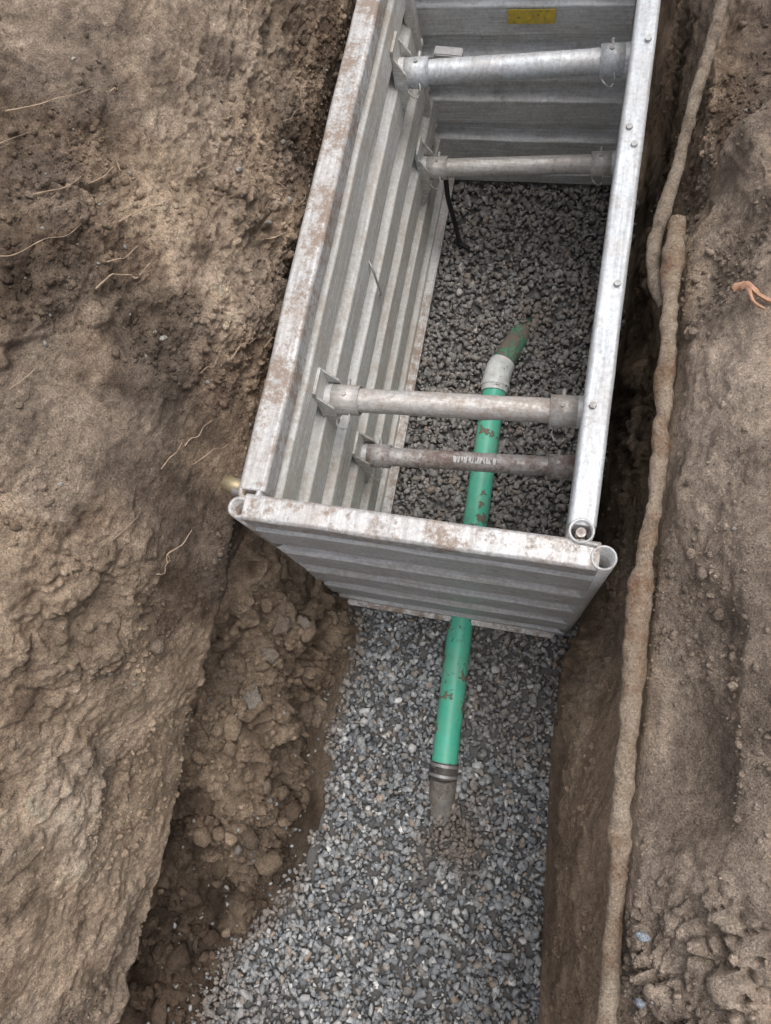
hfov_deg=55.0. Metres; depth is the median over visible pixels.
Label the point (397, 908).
gravel
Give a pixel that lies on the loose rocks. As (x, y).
(252, 699)
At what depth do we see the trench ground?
2.09 m
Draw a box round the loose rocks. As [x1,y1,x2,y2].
[150,615,651,1008]
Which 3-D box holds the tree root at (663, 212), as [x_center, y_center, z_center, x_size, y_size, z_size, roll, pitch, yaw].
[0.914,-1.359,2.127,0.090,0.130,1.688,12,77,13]
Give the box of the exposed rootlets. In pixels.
[0,0,770,574]
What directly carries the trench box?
on the gravel
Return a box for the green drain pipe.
[429,318,530,825]
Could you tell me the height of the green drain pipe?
0.238 m
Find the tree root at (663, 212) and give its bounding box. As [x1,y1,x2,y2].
[646,0,726,308]
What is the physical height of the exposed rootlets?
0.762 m
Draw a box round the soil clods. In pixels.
[0,0,770,1023]
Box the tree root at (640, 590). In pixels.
[595,215,685,1023]
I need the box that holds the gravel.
[147,0,639,1023]
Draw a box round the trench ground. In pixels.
[0,0,770,1023]
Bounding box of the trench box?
[221,0,660,638]
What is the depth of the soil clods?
2.33 m
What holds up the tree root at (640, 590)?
on the trench ground

